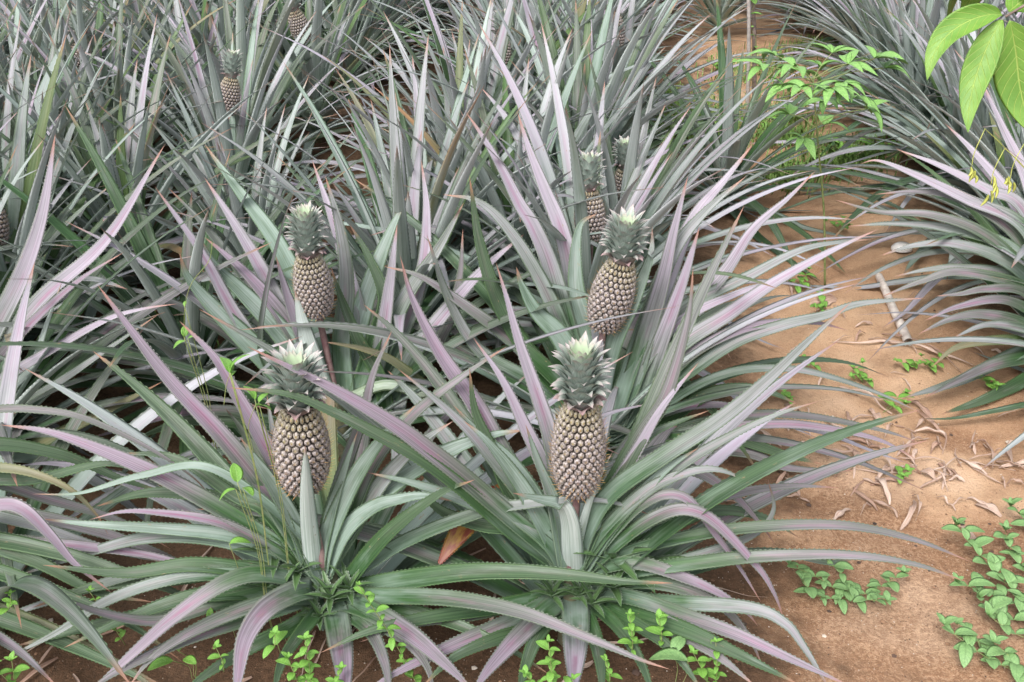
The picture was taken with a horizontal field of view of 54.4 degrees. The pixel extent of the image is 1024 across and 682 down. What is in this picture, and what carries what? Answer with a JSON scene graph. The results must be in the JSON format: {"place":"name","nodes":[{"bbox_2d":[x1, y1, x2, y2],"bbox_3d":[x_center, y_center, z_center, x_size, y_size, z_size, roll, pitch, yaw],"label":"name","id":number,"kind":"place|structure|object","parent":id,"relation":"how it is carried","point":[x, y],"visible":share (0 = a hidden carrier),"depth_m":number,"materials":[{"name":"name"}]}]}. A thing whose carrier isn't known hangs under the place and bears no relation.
{"place":"outdoors","nodes":[
{"label":"outdoors","id":0,"kind":"place"},
{"bbox_2d":[0,0,1023,681],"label":"ground","id":1,"kind":"structure","parent":0,"point":[814,618],"depth_m":2.80,"materials":[{"name":"soil"}]},
{"bbox_2d":[0,589,17,614],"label":"weed","id":2,"kind":"object","parent":1,"relation":"on","point":[10,602],"visible":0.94,"depth_m":2.10,"materials":[{"name":"green plant"}]},
{"bbox_2d":[0,651,29,681],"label":"weed","id":3,"kind":"object","parent":1,"relation":"on","point":[18,669],"visible":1,"depth_m":1.97,"materials":[{"name":"green plant"}]},
{"bbox_2d":[0,84,112,275],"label":"pineapple plant","id":4,"kind":"object","parent":1,"relation":"on","point":[46,241],"visible":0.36,"depth_m":2.99,"materials":[{"name":"green plant"}]},
{"bbox_2d":[0,41,152,356],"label":"pineapple plant","id":5,"kind":"object","parent":1,"relation":"on","point":[6,149],"visible":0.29,"depth_m":3.48,"materials":[{"name":"green plant"}]},
{"bbox_2d":[0,0,153,115],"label":"pineapple plant","id":6,"kind":"object","parent":1,"relation":"on","point":[19,51],"visible":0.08,"depth_m":4.71,"materials":[{"name":"green plant"}]},
{"bbox_2d":[0,0,183,170],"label":"pineapple plant","id":7,"kind":"object","parent":1,"relation":"on","point":[37,39],"visible":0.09,"depth_m":4.77,"materials":[{"name":"green plant"}]},
{"bbox_2d":[0,135,190,456],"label":"pineapple plant","id":8,"kind":"object","parent":1,"relation":"on","point":[52,237],"visible":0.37,"depth_m":3.06,"materials":[{"name":"green plant"}]},
{"bbox_2d":[0,0,195,127],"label":"pineapple plant","id":9,"kind":"object","parent":1,"relation":"on","point":[56,15],"visible":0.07,"depth_m":5.09,"materials":[{"name":"green plant"}]},
{"bbox_2d":[5,0,208,86],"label":"pineapple plant","id":10,"kind":"object","parent":1,"relation":"on","point":[90,33],"visible":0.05,"depth_m":5.60,"materials":[{"name":"green plant"}]},
{"bbox_2d":[0,8,227,225],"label":"pineapple plant","id":11,"kind":"object","parent":1,"relation":"on","point":[62,122],"visible":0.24,"depth_m":4.18,"materials":[{"name":"green plant"}]},
{"bbox_2d":[0,0,234,163],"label":"pineapple plant","id":12,"kind":"object","parent":1,"relation":"on","point":[78,15],"visible":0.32,"depth_m":4.78,"materials":[{"name":"green plant"}]},
{"bbox_2d":[0,5,234,317],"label":"pineapple plant","id":13,"kind":"object","parent":1,"relation":"on","point":[7,106],"visible":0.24,"depth_m":3.84,"materials":[{"name":"green plant"}]},
{"bbox_2d":[0,36,249,402],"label":"pineapple plant","id":14,"kind":"object","parent":1,"relation":"on","point":[18,215],"visible":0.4,"depth_m":3.26,"materials":[{"name":"green plant"}]},
{"bbox_2d":[0,133,271,627],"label":"pineapple plant","id":15,"kind":"object","parent":1,"relation":"on","point":[42,302],"visible":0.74,"depth_m":2.73,"materials":[{"name":"green plant"}]},
{"bbox_2d":[6,0,278,90],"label":"pineapple plant","id":16,"kind":"object","parent":1,"relation":"on","point":[137,6],"visible":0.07,"depth_m":5.94,"materials":[{"name":"green plant"}]},
{"bbox_2d":[0,0,286,185],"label":"pineapple plant","id":17,"kind":"object","parent":1,"relation":"on","point":[119,80],"visible":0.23,"depth_m":4.49,"materials":[{"name":"green plant"}]},
{"bbox_2d":[0,262,301,681],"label":"pineapple plant","id":18,"kind":"object","parent":1,"relation":"on","point":[35,539],"visible":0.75,"depth_m":2.18,"materials":[{"name":"green plant"}]},
{"bbox_2d":[0,12,341,379],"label":"pineapple plant","id":19,"kind":"object","parent":1,"relation":"on","point":[134,152],"visible":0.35,"depth_m":3.70,"materials":[{"name":"green plant"}]},
{"bbox_2d":[147,648,196,679],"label":"weed","id":20,"kind":"object","parent":1,"relation":"on","point":[160,661],"visible":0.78,"depth_m":2.04,"materials":[{"name":"green plant"}]},
{"bbox_2d":[34,0,338,163],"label":"pineapple plant","id":21,"kind":"object","parent":1,"relation":"on","point":[203,29],"visible":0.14,"depth_m":5.30,"materials":[{"name":"green plant"}]},
{"bbox_2d":[173,242,216,449],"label":"vine","id":22,"kind":"object","parent":1,"relation":"on","point":[184,332],"visible":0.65,"depth_m":2.21,"materials":[{"name":"green plant"}]},
{"bbox_2d":[25,0,409,216],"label":"pineapple plant","id":23,"kind":"object","parent":1,"relation":"on","point":[228,88],"visible":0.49,"depth_m":4.29,"materials":[{"name":"green plant"}]},
{"bbox_2d":[207,639,227,671],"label":"weed","id":24,"kind":"object","parent":1,"relation":"on","point":[215,655],"visible":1,"depth_m":1.98,"materials":[{"name":"green plant"}]},
{"bbox_2d":[0,107,436,564],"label":"pineapple plant","id":25,"kind":"object","parent":1,"relation":"on","point":[140,240],"visible":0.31,"depth_m":3.06,"materials":[{"name":"green plant"}]},
{"bbox_2d":[51,70,387,401],"bbox_3d":[-0.941,-0.497,3.608,1.456,0.901,1.440,2,28,4],"label":"pineapple plant","id":26,"kind":"object","parent":1,"relation":"on","point":[203,171],"visible":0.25,"depth_m":3.59,"materials":[{"name":"green plant"}]},
{"bbox_2d":[206,536,250,637],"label":"weed","id":27,"kind":"object","parent":1,"relation":"on","point":[238,539],"visible":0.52,"depth_m":2.07,"materials":[{"name":"green plant"}]},
{"bbox_2d":[88,0,369,115],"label":"pineapple plant","id":28,"kind":"object","parent":1,"relation":"on","point":[220,25],"visible":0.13,"depth_m":5.58,"materials":[{"name":"green plant"}]},
{"bbox_2d":[49,0,423,216],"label":"pineapple plant","id":29,"kind":"object","parent":1,"relation":"on","point":[259,71],"visible":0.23,"depth_m":4.81,"materials":[{"name":"green plant"}]},
{"bbox_2d":[219,463,280,652],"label":"vine","id":30,"kind":"object","parent":1,"relation":"on","point":[236,472],"visible":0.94,"depth_m":1.95,"materials":[{"name":"green plant"}]},
{"bbox_2d":[220,354,285,639],"bbox_3d":[-0.517,0.369,2.032,0.063,0.781,0.049,-8,29,-14],"label":"vine","id":31,"kind":"object","parent":1,"relation":"on","point":[229,365],"visible":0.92,"depth_m":1.89,"materials":[{"name":"green plant"}]},
{"bbox_2d":[243,386,297,612],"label":"vine","id":32,"kind":"object","parent":1,"relation":"on","point":[253,394],"visible":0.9,"depth_m":1.94,"materials":[{"name":"green plant"}]},
{"bbox_2d":[262,625,287,658],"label":"weed","id":33,"kind":"object","parent":1,"relation":"on","point":[278,635],"visible":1,"depth_m":1.94,"materials":[{"name":"green plant"}]},
{"bbox_2d":[165,0,397,109],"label":"pineapple plant","id":34,"kind":"object","parent":1,"relation":"on","point":[281,49],"visible":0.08,"depth_m":6.54,"materials":[{"name":"green plant"}]},
{"bbox_2d":[130,0,449,175],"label":"pineapple plant","id":35,"kind":"object","parent":1,"relation":"on","point":[300,20],"visible":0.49,"depth_m":5.44,"materials":[{"name":"green plant"}]},
{"bbox_2d":[275,630,346,681],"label":"weed","id":36,"kind":"object","parent":1,"relation":"on","point":[308,666],"visible":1,"depth_m":1.91,"materials":[{"name":"green plant"}]},
{"bbox_2d":[0,145,671,516],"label":"pineapple plant","id":37,"kind":"object","parent":1,"relation":"on","point":[304,293],"visible":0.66,"depth_m":2.82,"materials":[{"name":"green plant"}]},
{"bbox_2d":[3,284,668,681],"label":"pineapple plant","id":38,"kind":"object","parent":1,"relation":"on","point":[331,560],"visible":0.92,"depth_m":2.09,"materials":[{"name":"green plant"}]},
{"bbox_2d":[247,0,479,88],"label":"pineapple plant","id":39,"kind":"object","parent":1,"relation":"on","point":[360,40],"visible":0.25,"depth_m":6.39,"materials":[{"name":"green plant"}]},
{"bbox_2d":[261,0,471,89],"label":"pineapple plant","id":40,"kind":"object","parent":1,"relation":"on","point":[369,4],"visible":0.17,"depth_m":6.62,"materials":[{"name":"green plant"}]},
{"bbox_2d":[275,0,475,58],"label":"pineapple plant","id":41,"kind":"object","parent":1,"relation":"on","point":[389,9],"visible":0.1,"depth_m":7.18,"materials":[{"name":"green plant"}]},
{"bbox_2d":[354,581,421,681],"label":"weed","id":42,"kind":"object","parent":1,"relation":"on","point":[391,644],"visible":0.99,"depth_m":1.95,"materials":[{"name":"green plant"}]},
{"bbox_2d":[212,35,613,357],"bbox_3d":[-0.352,-0.600,3.684,1.518,0.970,1.646,14,28,21],"label":"pineapple plant","id":43,"kind":"object","parent":1,"relation":"on","point":[443,262],"visible":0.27,"depth_m":3.53,"materials":[{"name":"green plant"}]},
{"bbox_2d":[169,34,661,459],"bbox_3d":[-0.326,-0.377,3.192,1.526,1.046,1.725,1,28,2],"label":"pineapple plant","id":44,"kind":"object","parent":1,"relation":"on","point":[408,244],"visible":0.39,"depth_m":3.21,"materials":[{"name":"green plant"}]},
{"bbox_2d":[388,0,477,64],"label":"pineapple plant","id":45,"kind":"object","parent":1,"relation":"on","point":[397,2],"visible":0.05,"depth_m":7.61,"materials":[{"name":"green plant"}]},
{"bbox_2d":[409,0,468,33],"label":"pineapple plant","id":46,"kind":"object","parent":1,"relation":"on","point":[423,13],"visible":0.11,"depth_m":8.08,"materials":[{"name":"green plant"}]},
{"bbox_2d":[282,0,640,250],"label":"pineapple plant","id":47,"kind":"object","parent":1,"relation":"on","point":[480,77],"visible":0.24,"depth_m":4.11,"materials":[{"name":"green plant"}]},
{"bbox_2d":[260,0,675,251],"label":"pineapple plant","id":48,"kind":"object","parent":1,"relation":"on","point":[501,46],"visible":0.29,"depth_m":4.38,"materials":[{"name":"green plant"}]},
{"bbox_2d":[328,0,632,166],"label":"pineapple plant","id":49,"kind":"object","parent":1,"relation":"on","point":[496,18],"visible":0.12,"depth_m":4.90,"materials":[{"name":"green plant"}]},
{"bbox_2d":[379,0,605,98],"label":"pineapple plant","id":50,"kind":"object","parent":1,"relation":"on","point":[479,5],"visible":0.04,"depth_m":6.03,"materials":[{"name":"green plant"}]},
{"bbox_2d":[284,30,731,355],"bbox_3d":[-0.040,-0.614,3.624,1.699,1.051,1.680,10,30,22],"label":"pineapple plant","id":51,"kind":"object","parent":1,"relation":"on","point":[497,196],"visible":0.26,"depth_m":3.61,"materials":[{"name":"green plant"}]},
{"bbox_2d":[360,0,658,135],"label":"pineapple plant","id":52,"kind":"object","parent":1,"relation":"on","point":[516,24],"visible":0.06,"depth_m":5.44,"materials":[{"name":"green plant"}]},
{"bbox_2d":[4,273,1023,681],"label":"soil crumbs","id":53,"kind":"object","parent":1,"relation":"on","point":[634,671],"visible":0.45,"depth_m":2.39,"materials":[{"name":"brown soil"}]},
{"bbox_2d":[371,0,717,143],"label":"pineapple plant","id":54,"kind":"object","parent":1,"relation":"on","point":[581,10],"visible":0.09,"depth_m":5.12,"materials":[{"name":"green plant"}]},
{"bbox_2d":[519,634,580,681],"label":"weed","id":55,"kind":"object","parent":1,"relation":"on","point":[551,675],"visible":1,"depth_m":1.86,"materials":[{"name":"green plant"}]},
{"bbox_2d":[330,0,793,274],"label":"pineapple plant","id":56,"kind":"object","parent":1,"relation":"on","point":[584,75],"visible":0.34,"depth_m":4.16,"materials":[{"name":"green plant"}]},
{"bbox_2d":[280,23,882,463],"bbox_3d":[0.265,-0.381,3.167,1.733,1.060,1.878,20,36,29],"label":"pineapple plant","id":57,"kind":"object","parent":1,"relation":"on","point":[582,169],"visible":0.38,"depth_m":3.20,"materials":[{"name":"green plant"}]},
{"bbox_2d":[242,112,922,511],"bbox_3d":[0.212,-0.144,2.838,1.899,0.960,1.564,0,28,0],"label":"pineapple plant","id":58,"kind":"object","parent":1,"relation":"on","point":[618,288],"visible":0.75,"depth_m":2.73,"materials":[{"name":"green plant"}]},
{"bbox_2d":[199,208,967,681],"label":"pineapple plant","id":59,"kind":"object","parent":1,"relation":"on","point":[659,486],"visible":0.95,"depth_m":2.07,"materials":[{"name":"green plant"}]},
{"bbox_2d":[414,0,753,183],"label":"pineapple plant","id":60,"kind":"object","parent":1,"relation":"on","point":[613,29],"visible":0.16,"depth_m":4.49,"materials":[{"name":"green plant"}]},
{"bbox_2d":[446,0,745,108],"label":"pineapple plant","id":61,"kind":"object","parent":1,"relation":"on","point":[598,28],"visible":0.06,"depth_m":5.53,"materials":[{"name":"green plant"}]},
{"bbox_2d":[480,0,712,72],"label":"pineapple plant","id":62,"kind":"object","parent":1,"relation":"on","point":[637,16],"visible":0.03,"depth_m":6.63,"materials":[{"name":"green plant"}]},
{"bbox_2d":[601,654,622,681],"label":"weed","id":63,"kind":"object","parent":1,"relation":"on","point":[609,670],"visible":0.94,"depth_m":1.95,"materials":[{"name":"green plant"}]},
{"bbox_2d":[439,0,793,159],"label":"pineapple plant","id":64,"kind":"object","parent":1,"relation":"on","point":[628,35],"visible":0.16,"depth_m":5.12,"materials":[{"name":"green plant"}]},
{"bbox_2d":[617,608,643,654],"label":"weed","id":65,"kind":"object","parent":1,"relation":"on","point":[632,628],"visible":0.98,"depth_m":1.98,"materials":[{"name":"green plant"}]},
{"bbox_2d":[458,49,851,356],"bbox_3d":[0.431,-0.582,3.682,1.668,0.941,1.538,0,27,-4],"label":"pineapple plant","id":66,"kind":"object","parent":1,"relation":"on","point":[628,149],"visible":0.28,"depth_m":3.66,"materials":[{"name":"green plant"}]},
{"bbox_2d":[645,608,672,645],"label":"weed","id":67,"kind":"object","parent":1,"relation":"on","point":[661,618],"visible":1,"depth_m":2.01,"materials":[{"name":"green plant"}]},
{"bbox_2d":[649,635,687,681],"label":"weed","id":68,"kind":"object","parent":1,"relation":"on","point":[673,651],"visible":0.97,"depth_m":1.98,"materials":[{"name":"green plant"}]},
{"bbox_2d":[686,637,726,681],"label":"weed","id":69,"kind":"object","parent":1,"relation":"on","point":[715,674],"visible":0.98,"depth_m":1.99,"materials":[{"name":"green plant"}]},
{"bbox_2d":[648,0,814,34],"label":"pineapple plant","id":70,"kind":"object","parent":1,"relation":"on","point":[724,9],"visible":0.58,"depth_m":8.29,"materials":[{"name":"green plant"}]},
{"bbox_2d":[746,0,750,108],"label":"stake","id":71,"kind":"object","parent":1,"relation":"on","point":[748,45],"visible":0.66,"depth_m":6.30,"materials":[{"name":"grey wood"}]},
{"bbox_2d":[751,1,756,94],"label":"stake","id":72,"kind":"object","parent":1,"relation":"on","point":[754,78],"visible":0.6,"depth_m":6.36,"materials":[{"name":"green wood"}]},
{"bbox_2d":[590,0,920,283],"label":"pineapple plant","id":73,"kind":"object","parent":1,"relation":"on","point":[766,140],"visible":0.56,"depth_m":4.51,"materials":[{"name":"green plant"}]},
{"bbox_2d":[741,0,822,36],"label":"pineapple plant","id":74,"kind":"object","parent":1,"relation":"on","point":[786,10],"visible":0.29,"depth_m":8.61,"materials":[{"name":"green plant"}]},
{"bbox_2d":[728,0,842,54],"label":"pineapple plant","id":75,"kind":"object","parent":1,"relation":"on","point":[824,39],"visible":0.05,"depth_m":7.99,"materials":[{"name":"green plant"}]},
{"bbox_2d":[729,0,850,58],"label":"pineapple plant","id":76,"kind":"object","parent":1,"relation":"on","point":[831,10],"visible":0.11,"depth_m":7.58,"materials":[{"name":"green plant"}]},
{"bbox_2d":[788,267,815,292],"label":"weed","id":77,"kind":"object","parent":1,"relation":"on","point":[802,282],"visible":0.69,"depth_m":3.97,"materials":[{"name":"green plant"}]},
{"bbox_2d":[741,0,865,76],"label":"pineapple plant","id":78,"kind":"object","parent":1,"relation":"on","point":[852,26],"visible":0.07,"depth_m":7.15,"materials":[{"name":"green plant"}]},
{"bbox_2d":[756,0,882,70],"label":"pineapple plant","id":79,"kind":"object","parent":1,"relation":"on","point":[837,30],"visible":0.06,"depth_m":6.80,"materials":[{"name":"green plant"}]},
{"bbox_2d":[730,43,912,284],"bbox_3d":[1.113,-0.636,3.813,0.535,0.924,0.692,20,34,33],"label":"sapling","id":80,"kind":"object","parent":1,"relation":"on","point":[840,88],"visible":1,"depth_m":3.60,"materials":[{"name":"green plant"}]},
{"bbox_2d":[741,0,910,102],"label":"pineapple plant","id":81,"kind":"object","parent":1,"relation":"on","point":[875,32],"visible":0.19,"depth_m":6.44,"materials":[{"name":"green plant"}]},
{"bbox_2d":[786,559,910,613],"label":"weed","id":82,"kind":"object","parent":1,"relation":"on","point":[806,574],"visible":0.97,"depth_m":2.41,"materials":[{"name":"green plant"}]},
{"bbox_2d":[705,0,1004,159],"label":"pineapple plant","id":83,"kind":"object","parent":1,"relation":"on","point":[879,19],"visible":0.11,"depth_m":5.85,"materials":[{"name":"green plant"}]},
{"bbox_2d":[739,0,1009,166],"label":"pineapple plant","id":84,"kind":"object","parent":1,"relation":"on","point":[931,9],"visible":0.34,"depth_m":5.43,"materials":[{"name":"green plant"}]},
{"bbox_2d":[735,0,1016,281],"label":"pineapple plant","id":85,"kind":"object","parent":1,"relation":"on","point":[982,111],"visible":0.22,"depth_m":4.43,"materials":[{"name":"green plant"}]},
{"bbox_2d":[746,22,1023,327],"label":"pineapple plant","id":86,"kind":"object","parent":1,"relation":"on","point":[978,128],"visible":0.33,"depth_m":4.12,"materials":[{"name":"green plant"}]},
{"bbox_2d":[875,273,912,345],"bbox_3d":[1.456,-0.129,3.808,0.034,0.037,0.570,4,28,7],"label":"bamboo cane","id":87,"kind":"object","parent":1,"relation":"on","point":[892,307],"visible":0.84,"depth_m":3.78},
{"bbox_2d":[766,0,1021,181],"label":"pineapple plant","id":88,"kind":"object","parent":1,"relation":"on","point":[927,114],"visible":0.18,"depth_m":5.25,"materials":[{"name":"green plant"}]},
{"bbox_2d":[877,388,913,412],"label":"weed","id":89,"kind":"object","parent":1,"relation":"on","point":[901,395],"visible":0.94,"depth_m":3.17,"materials":[{"name":"green plant"}]},
{"bbox_2d":[792,0,1016,231],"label":"pineapple plant","id":90,"kind":"object","parent":1,"relation":"on","point":[906,124],"visible":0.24,"depth_m":4.88,"materials":[{"name":"green plant"}]},
{"bbox_2d":[895,464,914,483],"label":"weed","id":91,"kind":"object","parent":1,"relation":"on","point":[901,474],"visible":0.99,"depth_m":2.86,"materials":[{"name":"green plant"}]},
{"bbox_2d":[900,500,916,529],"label":"dry leaf","id":92,"kind":"object","parent":1,"relation":"on","point":[912,508],"visible":1,"depth_m":2.70,"materials":[{"name":"beige plant"}]},
{"bbox_2d":[809,11,1023,360],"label":"pineapple plant","id":93,"kind":"object","parent":1,"relation":"on","point":[981,173],"visible":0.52,"depth_m":3.82,"materials":[{"name":"green plant"}]},
{"bbox_2d":[824,89,1023,413],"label":"pineapple plant","id":94,"kind":"object","parent":1,"relation":"on","point":[984,229],"visible":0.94,"depth_m":3.31,"materials":[{"name":"green plant"}]},
{"bbox_2d":[874,339,974,365],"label":"dry leaf","id":95,"kind":"object","parent":1,"relation":"on","point":[923,346],"visible":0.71,"depth_m":3.50,"materials":[{"name":"beige plant"}]},
{"bbox_2d":[919,352,943,372],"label":"weed","id":96,"kind":"object","parent":1,"relation":"on","point":[934,367],"visible":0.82,"depth_m":3.38,"materials":[{"name":"green plant"}]},
{"bbox_2d":[861,150,1023,471],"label":"pineapple plant","id":97,"kind":"object","parent":1,"relation":"on","point":[1014,406],"visible":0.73,"depth_m":3.06,"materials":[{"name":"green plant"}]},
{"bbox_2d":[936,613,1023,681],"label":"weed","id":98,"kind":"object","parent":1,"relation":"on","point":[988,648],"visible":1,"depth_m":2.24,"materials":[{"name":"green plant"}]},
{"bbox_2d":[941,497,1023,637],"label":"weed","id":99,"kind":"object","parent":1,"relation":"on","point":[997,603],"visible":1,"depth_m":2.43,"materials":[{"name":"green plant"}]},
{"bbox_2d":[975,375,1004,390],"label":"weed","id":100,"kind":"object","parent":1,"relation":"on","point":[994,384],"visible":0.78,"depth_m":3.25,"materials":[{"name":"green plant"}]},
{"bbox_2d":[641,33,915,203],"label":"grass","id":101,"kind":"structure","parent":0,"point":[839,159],"depth_m":5.73,"materials":[{"name":"green plant"}]},
{"bbox_2d":[925,0,1023,131],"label":"tree branch","id":102,"kind":"object","parent":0,"point":[996,51],"visible":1,"depth_m":1.18,"materials":[{"name":"green plant"}]},
{"bbox_2d":[968,129,1023,182],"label":"wilted sprig","id":103,"kind":"object","parent":102,"relation":"hanging from","point":[972,174],"visible":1,"depth_m":2.86,"materials":[{"name":"yellow plant"}]},
{"bbox_2d":[981,148,1023,205],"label":"wilted sprig","id":104,"kind":"object","parent":102,"relation":"hanging from","point":[995,189],"visible":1,"depth_m":2.88,"materials":[{"name":"yellow plant"}]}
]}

